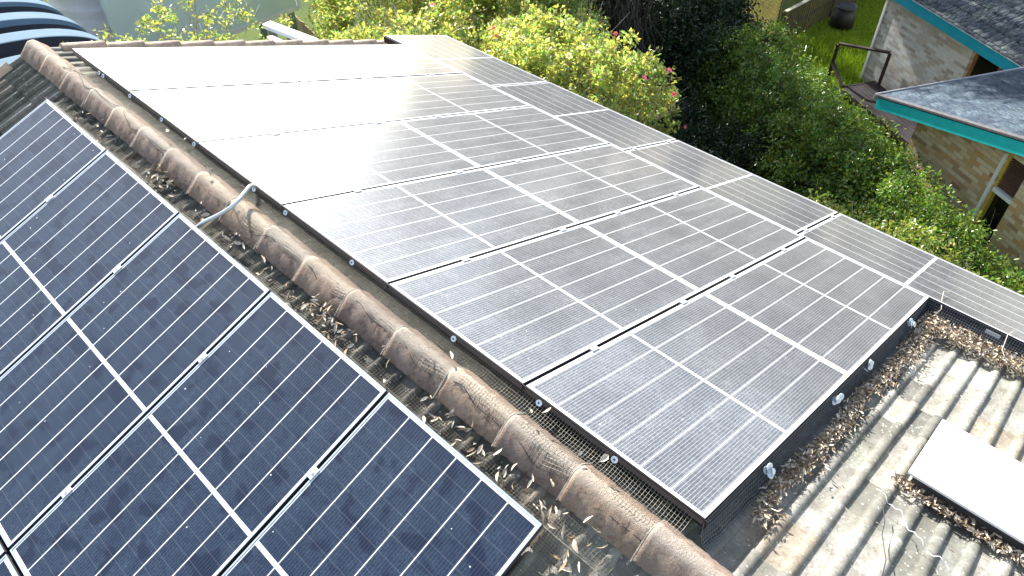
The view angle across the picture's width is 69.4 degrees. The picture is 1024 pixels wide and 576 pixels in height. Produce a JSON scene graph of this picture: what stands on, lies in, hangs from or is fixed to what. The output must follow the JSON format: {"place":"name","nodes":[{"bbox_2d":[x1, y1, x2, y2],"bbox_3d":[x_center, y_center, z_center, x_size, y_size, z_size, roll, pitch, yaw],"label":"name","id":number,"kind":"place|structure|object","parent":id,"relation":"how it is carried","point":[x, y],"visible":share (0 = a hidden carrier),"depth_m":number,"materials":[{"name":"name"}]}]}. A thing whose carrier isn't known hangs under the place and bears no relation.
{"place":"outdoors","nodes":[
{"label":"outdoors","id":0,"kind":"place"},
{"bbox_2d":[43,0,904,191],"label":"ground","id":1,"kind":"structure","parent":0,"point":[251,34],"depth_m":23.22,"materials":[{"name":"green plant"}]},
{"bbox_2d":[0,0,99,65],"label":"barrel roof shed","id":2,"kind":"structure","parent":1,"relation":"on","point":[22,22],"depth_m":10.47,"materials":[{"name":"blue metal"}]},
{"bbox_2d":[47,0,115,41],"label":"water tank","id":3,"kind":"object","parent":1,"relation":"on","point":[88,16],"visible":0.07,"depth_m":14.61,"materials":[{"name":"grey metal"}]},
{"bbox_2d":[58,0,293,46],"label":"young tree","id":4,"kind":"object","parent":1,"relation":"on","point":[242,15],"visible":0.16,"depth_m":11.70,"materials":[{"name":"green plant"}]},
{"bbox_2d":[99,0,301,41],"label":"raised building","id":5,"kind":"structure","parent":1,"relation":"on","point":[122,16],"depth_m":15.72,"materials":[{"name":"white paint"}]},
{"bbox_2d":[262,21,317,40],"bbox_3d":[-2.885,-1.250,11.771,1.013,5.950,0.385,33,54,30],"label":"pergola","id":6,"kind":"object","parent":1,"relation":"on","point":[274,29],"visible":0.24,"depth_m":9.75,"materials":[{"name":"white paint"}]},
{"bbox_2d":[283,14,316,39],"bbox_3d":[-4.983,-5.481,18.628,0.084,2.475,3.338,-26,49,-23],"label":"paling fence","id":7,"kind":"object","parent":1,"relation":"on","point":[302,27],"visible":0.15,"depth_m":18.00,"materials":[{"name":"brown wood"}]},
{"bbox_2d":[291,1,484,47],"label":"camellia tree","id":8,"kind":"object","parent":1,"relation":"on","point":[403,20],"visible":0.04,"depth_m":12.34,"materials":[{"name":"green plant"}]},
{"bbox_2d":[305,0,491,50],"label":"camellia tree","id":9,"kind":"object","parent":1,"relation":"on","point":[339,15],"visible":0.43,"depth_m":14.86,"materials":[{"name":"green plant"}]},
{"bbox_2d":[407,0,611,84],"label":"camellia tree","id":10,"kind":"object","parent":1,"relation":"on","point":[486,11],"visible":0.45,"depth_m":14.22,"materials":[{"name":"green plant"}]},
{"bbox_2d":[0,39,1023,575],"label":"tiled house","id":11,"kind":"structure","parent":1,"relation":"on","point":[822,527],"depth_m":3.69,"materials":[{"name":"tile"}]},
{"bbox_2d":[0,536,9,558],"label":"solar panel","id":12,"kind":"object","parent":11,"relation":"attached to","point":[4,549],"visible":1,"depth_m":3.64,"materials":[{"name":"blue glass"}]},
{"bbox_2d":[0,554,23,575],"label":"solar panel","id":13,"kind":"object","parent":11,"relation":"on","point":[9,566],"visible":1,"depth_m":3.58,"materials":[{"name":"blue glass"}]},
{"bbox_2d":[196,184,256,228],"bbox_3d":[-1.717,-0.488,4.521,0.446,0.188,0.186,-32,52,-28],"label":"conduit","id":14,"kind":"object","parent":11,"relation":"on","point":[230,207],"visible":0.97,"depth_m":4.46,"materials":[{"name":"white plastic"}]},
{"bbox_2d":[49,99,615,575],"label":"wire mesh","id":15,"kind":"object","parent":11,"relation":"attached to","point":[127,165],"visible":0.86,"depth_m":3.91,"materials":[{"name":"metal"}]},
{"bbox_2d":[72,110,607,575],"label":"leaf litter","id":16,"kind":"object","parent":11,"relation":"on","point":[527,489],"visible":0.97,"depth_m":3.49,"materials":[{"name":"brown plant"}]},
{"bbox_2d":[62,50,706,541],"bbox_3d":[-1.482,-0.413,4.460,6.050,0.071,0.257,33,54,30],"label":"wire mesh","id":17,"kind":"object","parent":11,"relation":"on","point":[384,326],"visible":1,"depth_m":3.88,"materials":[{"name":"black metal"}]},
{"bbox_2d":[166,129,608,461],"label":"leaf litter","id":18,"kind":"object","parent":17,"relation":"on","point":[604,457],"visible":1,"depth_m":3.36,"materials":[{"name":"brown plant"}]},
{"bbox_2d":[510,511,590,575],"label":"wire mesh","id":19,"kind":"object","parent":11,"relation":"attached to","point":[554,547],"visible":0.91,"depth_m":3.05,"materials":[{"name":"grey metal"}]},
{"bbox_2d":[383,36,1023,366],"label":"wire mesh","id":20,"kind":"object","parent":11,"relation":"attached to","point":[989,334],"visible":0.65,"depth_m":5.35,"materials":[{"name":"black metal"}]},
{"bbox_2d":[698,298,928,553],"bbox_3d":[1.968,0.583,4.248,0.122,1.280,3.372,33,54,30],"label":"wire mesh","id":21,"kind":"object","parent":11,"relation":"attached to","point":[767,468],"visible":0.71,"depth_m":3.76,"materials":[{"name":"black metal"}]},
{"bbox_2d":[750,314,950,531],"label":"leaf litter","id":22,"kind":"object","parent":11,"relation":"on","point":[843,421],"visible":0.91,"depth_m":3.99,"materials":[{"name":"brown plant"}]},
{"bbox_2d":[882,502,885,575],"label":"twig","id":23,"kind":"object","parent":11,"relation":"on","point":[882,539],"visible":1,"depth_m":3.27,"materials":[{"name":"grey wood"}]},
{"bbox_2d":[876,489,958,575],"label":"tie wire","id":24,"kind":"object","parent":11,"relation":"on","point":[916,534],"visible":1,"depth_m":3.31,"materials":[{"name":"white paint"}]},
{"bbox_2d":[842,352,1011,552],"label":"leaf litter","id":25,"kind":"object","parent":11,"relation":"on","point":[922,447],"visible":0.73,"depth_m":3.98,"materials":[{"name":"brown plant"}]},
{"bbox_2d":[890,471,1023,566],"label":"leaf litter","id":26,"kind":"object","parent":11,"relation":"on","point":[946,512],"visible":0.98,"depth_m":3.52,"materials":[{"name":"brown plant"}]},
{"bbox_2d":[907,419,1023,556],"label":"skylight","id":27,"kind":"object","parent":11,"relation":"on","point":[979,481],"visible":0.99,"depth_m":3.68,"materials":[{"name":"white plastic"}]},
{"bbox_2d":[916,310,1023,377],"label":"leaf litter","id":28,"kind":"object","parent":11,"relation":"on","point":[956,335],"visible":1,"depth_m":5.20,"materials":[{"name":"brown plant"}]},
{"bbox_2d":[457,2,686,137],"bbox_3d":[0.836,-2.728,13.588,4.359,5.428,4.525,33,54,30],"label":"camellia tree","id":29,"kind":"object","parent":1,"relation":"on","point":[559,55],"visible":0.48,"depth_m":12.01,"materials":[{"name":"green plant"}]},
{"bbox_2d":[574,29,665,108],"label":"garden shrub","id":30,"kind":"object","parent":1,"relation":"on","point":[625,67],"depth_m":16.19,"materials":[{"name":"green plant"}]},
{"bbox_2d":[508,0,741,49],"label":"evergreen tree","id":31,"kind":"object","parent":1,"relation":"on","point":[672,3],"visible":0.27,"depth_m":15.67,"materials":[{"name":"green plant"}]},
{"bbox_2d":[591,0,664,78],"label":"vine","id":32,"kind":"object","parent":31,"relation":"hanging from","point":[622,15],"visible":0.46,"depth_m":15.17,"materials":[{"name":"green plant"}]},
{"bbox_2d":[631,47,704,126],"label":"garden shrub","id":33,"kind":"object","parent":1,"relation":"on","point":[669,74],"visible":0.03,"depth_m":16.63,"materials":[{"name":"green plant"}]},
{"bbox_2d":[593,0,743,134],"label":"garden shrub","id":34,"kind":"object","parent":1,"relation":"on","point":[690,39],"visible":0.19,"depth_m":16.36,"materials":[{"name":"green plant"}]},
{"bbox_2d":[621,0,739,88],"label":"garden shrub","id":35,"kind":"object","parent":1,"relation":"on","point":[723,25],"visible":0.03,"depth_m":17.22,"materials":[{"name":"green plant"}]},
{"bbox_2d":[635,77,735,161],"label":"garden shrub","id":36,"kind":"object","parent":1,"relation":"on","point":[690,111],"visible":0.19,"depth_m":15.23,"materials":[{"name":"green plant"}]},
{"bbox_2d":[669,126,730,163],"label":"garden shrub","id":37,"kind":"object","parent":1,"relation":"on","point":[707,148],"depth_m":14.12,"materials":[{"name":"green plant"}]},
{"bbox_2d":[632,0,768,55],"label":"garden shrub","id":38,"kind":"object","parent":1,"relation":"on","point":[738,3],"visible":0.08,"depth_m":17.89,"materials":[{"name":"green plant"}]},
{"bbox_2d":[642,0,784,106],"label":"garden shrub","id":39,"kind":"object","parent":1,"relation":"on","point":[738,25],"visible":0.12,"depth_m":17.32,"materials":[{"name":"green plant"}]},
{"bbox_2d":[681,106,793,185],"bbox_3d":[4.447,-2.395,15.311,2.881,2.638,3.079,-24,49,-22],"label":"garden shrub","id":40,"kind":"object","parent":1,"relation":"on","point":[724,145],"visible":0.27,"depth_m":14.85,"materials":[{"name":"green plant"}]},
{"bbox_2d":[676,16,813,126],"bbox_3d":[5.119,-4.909,17.586,3.600,3.151,3.440,33,54,30],"label":"hedge shrub","id":41,"kind":"object","parent":1,"relation":"on","point":[727,42],"visible":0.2,"depth_m":16.66,"materials":[{"name":"green plant"}]},
{"bbox_2d":[724,152,775,180],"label":"garden shrub","id":42,"kind":"object","parent":1,"relation":"on","point":[746,166],"depth_m":14.71,"materials":[{"name":"green plant"}]},
{"bbox_2d":[718,0,783,35],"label":"lattice panel","id":43,"kind":"object","parent":1,"relation":"on","point":[779,8],"visible":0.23,"depth_m":20.90,"materials":[{"name":"brown wood"}]},
{"bbox_2d":[690,18,835,155],"bbox_3d":[5.776,-4.164,16.613,3.388,3.130,3.374,33,54,30],"label":"hedge shrub","id":44,"kind":"object","parent":1,"relation":"on","point":[787,64],"visible":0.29,"depth_m":16.09,"materials":[{"name":"green plant"}]},
{"bbox_2d":[710,46,863,184],"bbox_3d":[5.840,-3.367,15.804,3.487,3.119,3.101,33,54,30],"label":"hedge shrub","id":45,"kind":"object","parent":1,"relation":"on","point":[792,96],"visible":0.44,"depth_m":15.25,"materials":[{"name":"green plant"}]},
{"bbox_2d":[777,0,857,44],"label":"timber fence","id":46,"kind":"object","parent":1,"relation":"on","point":[804,14],"visible":0.73,"depth_m":22.07,"materials":[{"name":"brown wood"}]},
{"bbox_2d":[728,85,912,211],"bbox_3d":[6.187,-2.576,15.076,3.612,3.309,3.780,15,47,16],"label":"hedge shrub","id":47,"kind":"object","parent":1,"relation":"on","point":[825,112],"visible":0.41,"depth_m":14.21,"materials":[{"name":"green plant"}]},
{"bbox_2d":[774,0,885,131],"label":"grass","id":48,"kind":"structure","parent":1,"relation":"on","point":[844,36],"depth_m":21.78,"materials":[{"name":"green plant"}]},
{"bbox_2d":[828,1,857,30],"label":"compost bin","id":49,"kind":"object","parent":1,"relation":"on","point":[843,16],"visible":1,"depth_m":22.26,"materials":[{"name":"black plastic"}]},
{"bbox_2d":[763,98,936,230],"bbox_3d":[6.500,-1.974,14.401,3.322,3.069,3.308,9,45,11],"label":"hedge shrub","id":50,"kind":"object","parent":1,"relation":"on","point":[832,138],"visible":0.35,"depth_m":13.74,"materials":[{"name":"green plant"}]},
{"bbox_2d":[806,180,904,229],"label":"flowering shrub","id":51,"kind":"object","parent":1,"relation":"on","point":[836,209],"visible":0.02,"depth_m":11.49,"materials":[{"name":"green plant"}]},
{"bbox_2d":[825,42,917,146],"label":"timber deck","id":52,"kind":"structure","parent":1,"relation":"on","point":[866,91],"depth_m":19.08,"materials":[{"name":"brown wood"}]},
{"bbox_2d":[807,137,965,250],"bbox_3d":[6.612,-1.254,13.627,3.101,3.119,3.487,4,45,5],"label":"hedge shrub","id":53,"kind":"object","parent":1,"relation":"on","point":[901,181],"visible":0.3,"depth_m":12.91,"materials":[{"name":"green plant"}]},
{"bbox_2d":[856,215,973,259],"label":"flowering shrub","id":54,"kind":"object","parent":1,"relation":"on","point":[920,234],"visible":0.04,"depth_m":10.61,"materials":[{"name":"green plant"}]},
{"bbox_2d":[848,189,1006,285],"bbox_3d":[6.868,-0.287,12.821,3.600,3.151,3.440,-1,44,0],"label":"hedge shrub","id":55,"kind":"object","parent":1,"relation":"on","point":[929,214],"visible":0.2,"depth_m":12.08,"materials":[{"name":"green plant"}]},
{"bbox_2d":[859,0,1023,293],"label":"brick house","id":56,"kind":"structure","parent":1,"relation":"on","point":[952,82],"depth_m":13.97,"materials":[{"name":"beige brick"}]},
{"bbox_2d":[966,53,1002,76],"bbox_3d":[10.749,-4.381,16.667,0.060,1.700,1.480,-12,45,-11],"label":"window","id":57,"kind":"structure","parent":56,"relation":"in","point":[980,65],"depth_m":16.71,"materials":[{"name":"black glass"}]},
{"bbox_2d":[970,153,1023,244],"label":"window","id":58,"kind":"structure","parent":56,"relation":"in","point":[1011,177],"depth_m":12.58,"materials":[{"name":"white paint"}]},
{"bbox_2d":[893,212,1023,294],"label":"hedge shrub","id":59,"kind":"object","parent":1,"relation":"on","point":[983,260],"visible":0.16,"depth_m":11.71,"materials":[{"name":"green plant"}]},
{"bbox_2d":[923,215,1023,295],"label":"flowering shrub","id":60,"kind":"object","parent":1,"relation":"on","point":[951,254],"visible":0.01,"depth_m":10.07,"materials":[{"name":"green plant"}]},
{"bbox_2d":[993,265,1023,293],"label":"hedge shrub","id":61,"kind":"object","parent":1,"relation":"on","point":[1020,272],"visible":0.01,"depth_m":11.06,"materials":[{"name":"green plant"}]},
{"bbox_3d":[-0.447,-0.849,5.631,6.070,0.038,0.040,33,54,30],"label":"rail","id":62,"kind":"object","parent":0,"visible":0},
{"bbox_2d":[73,46,325,94],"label":"solar panel","id":63,"kind":"object","parent":62,"relation":"on","point":[147,69],"visible":0.92,"depth_m":6.29,"materials":[{"name":"glass"}]},
{"bbox_2d":[130,81,396,146],"bbox_3d":[-1.901,-1.427,5.893,1.018,0.050,1.763,33,35,30],"label":"solar panel","id":64,"kind":"object","parent":62,"relation":"on","point":[204,114],"visible":0.94,"depth_m":5.78,"materials":[{"name":"glass"}]},
{"bbox_2d":[199,121,480,209],"bbox_3d":[-1.173,-0.946,5.386,1.018,0.050,1.763,33,35,30],"label":"solar panel","id":65,"kind":"object","parent":62,"relation":"on","point":[283,169],"visible":0.89,"depth_m":5.26,"materials":[{"name":"glass"}]},
{"bbox_2d":[389,224,699,388],"bbox_3d":[0.283,0.017,4.372,1.018,0.050,1.763,33,35,30],"label":"solar panel","id":66,"kind":"object","parent":62,"relation":"on","point":[527,312],"visible":0.94,"depth_m":4.21,"materials":[{"name":"glass"}]},
{"bbox_2d":[524,293,849,524],"bbox_3d":[0.999,0.496,3.875,0.989,0.038,1.763,33,35,30],"label":"solar panel","id":67,"kind":"object","parent":62,"relation":"on","point":[704,405],"visible":0.98,"depth_m":3.69,"materials":[{"name":"glass"}]},
{"bbox_3d":[0.579,-1.230,6.742,6.070,0.038,0.040,33,54,30],"label":"rail","id":68,"kind":"object","parent":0,"visible":0},
{"bbox_2d":[267,44,461,80],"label":"solar panel","id":69,"kind":"object","parent":68,"relation":"on","point":[336,62],"visible":0.88,"depth_m":7.58,"materials":[{"name":"glass"}]},
{"bbox_2d":[329,74,530,120],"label":"solar panel","id":70,"kind":"object","parent":68,"relation":"on","point":[408,98],"visible":0.88,"depth_m":7.07,"materials":[{"name":"glass"}]},
{"bbox_2d":[400,106,608,167],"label":"solar panel","id":71,"kind":"object","parent":68,"relation":"on","point":[489,138],"visible":0.88,"depth_m":6.55,"materials":[{"name":"glass"}]},
{"bbox_2d":[483,144,698,224],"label":"solar panel","id":72,"kind":"object","parent":68,"relation":"on","point":[586,185],"visible":0.85,"depth_m":6.04,"materials":[{"name":"glass"}]},
{"bbox_2d":[583,188,803,293],"bbox_3d":[1.446,-0.416,5.631,1.018,0.050,1.763,33,35,30],"label":"solar panel","id":73,"kind":"object","parent":68,"relation":"on","point":[702,240],"visible":0.9,"depth_m":5.52,"materials":[{"name":"glass"}]},
{"bbox_2d":[704,238,928,376],"bbox_3d":[2.162,0.064,5.134,0.989,0.038,1.763,33,35,30],"label":"solar panel","id":74,"kind":"object","parent":68,"relation":"on","point":[850,317],"visible":0.89,"depth_m":5.00,"materials":[{"name":"glass"}]},
{"bbox_3d":[-1.072,-0.616,4.954,6.070,0.038,0.040,33,54,30],"label":"rail","id":75,"kind":"object","parent":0,"visible":0},
{"bbox_2d":[283,168,579,287],"bbox_3d":[-0.445,-0.465,4.879,1.018,0.050,1.763,33,35,30],"label":"solar panel","id":76,"kind":"object","parent":75,"relation":"on","point":[389,234],"visible":0.91,"depth_m":4.74,"materials":[{"name":"glass"}]},
{"bbox_3d":[2.185,-1.034,7.114,8.900,0.038,0.040,33,54,30],"label":"rail","id":77,"kind":"object","parent":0,"visible":0},
{"bbox_2d":[385,35,547,85],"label":"solar panel","id":78,"kind":"object","parent":77,"relation":"on","point":[478,65],"visible":0.94,"depth_m":8.60,"materials":[{"name":"glass"}]},
{"bbox_2d":[491,82,675,150],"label":"solar panel","id":79,"kind":"object","parent":77,"relation":"on","point":[614,128],"visible":0.87,"depth_m":7.70,"materials":[{"name":"glass"}]},
{"bbox_2d":[626,140,837,233],"bbox_3d":[2.029,-0.973,6.849,1.784,0.051,0.989,33,34,30],"label":"solar panel","id":80,"kind":"object","parent":77,"relation":"on","point":[775,203],"visible":0.91,"depth_m":6.79,"materials":[{"name":"glass"}]},
{"bbox_2d":[799,213,1023,342],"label":"solar panel","id":81,"kind":"object","parent":77,"relation":"on","point":[1000,308],"visible":0.91,"depth_m":5.93,"materials":[{"name":"glass"}]},
{"bbox_2d":[1002,330,1018,373],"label":"dry stem","id":82,"kind":"object","parent":81,"relation":"on","point":[1003,352],"visible":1,"depth_m":5.13,"materials":[{"name":"beige plant"}]},
{"bbox_3d":[-2.576,0.816,4.005,5.120,0.038,0.040,33,54,30],"label":"rail","id":83,"kind":"object","parent":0,"visible":0},
{"bbox_2d":[0,99,106,241],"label":"solar panel","id":84,"kind":"object","parent":83,"relation":"on","point":[49,150],"visible":0.95,"depth_m":5.18,"materials":[{"name":"blue glass"}]},
{"bbox_2d":[0,151,179,376],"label":"solar panel","id":85,"kind":"object","parent":83,"relation":"on","point":[76,242],"visible":0.95,"depth_m":4.63,"materials":[{"name":"blue glass"}]},
{"bbox_2d":[0,214,270,548],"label":"solar panel","id":86,"kind":"object","parent":83,"relation":"on","point":[97,376],"visible":0.93,"depth_m":4.07,"materials":[{"name":"blue glass"}]},
{"bbox_2d":[10,292,387,575],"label":"solar panel","id":87,"kind":"object","parent":83,"relation":"on","point":[218,456],"visible":0.97,"depth_m":3.60,"materials":[{"name":"blue glass"}]},
{"bbox_2d":[222,393,542,575],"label":"solar panel","id":88,"kind":"object","parent":83,"relation":"on","point":[393,486],"visible":1,"depth_m":3.24,"materials":[{"name":"blue glass"}]}
]}

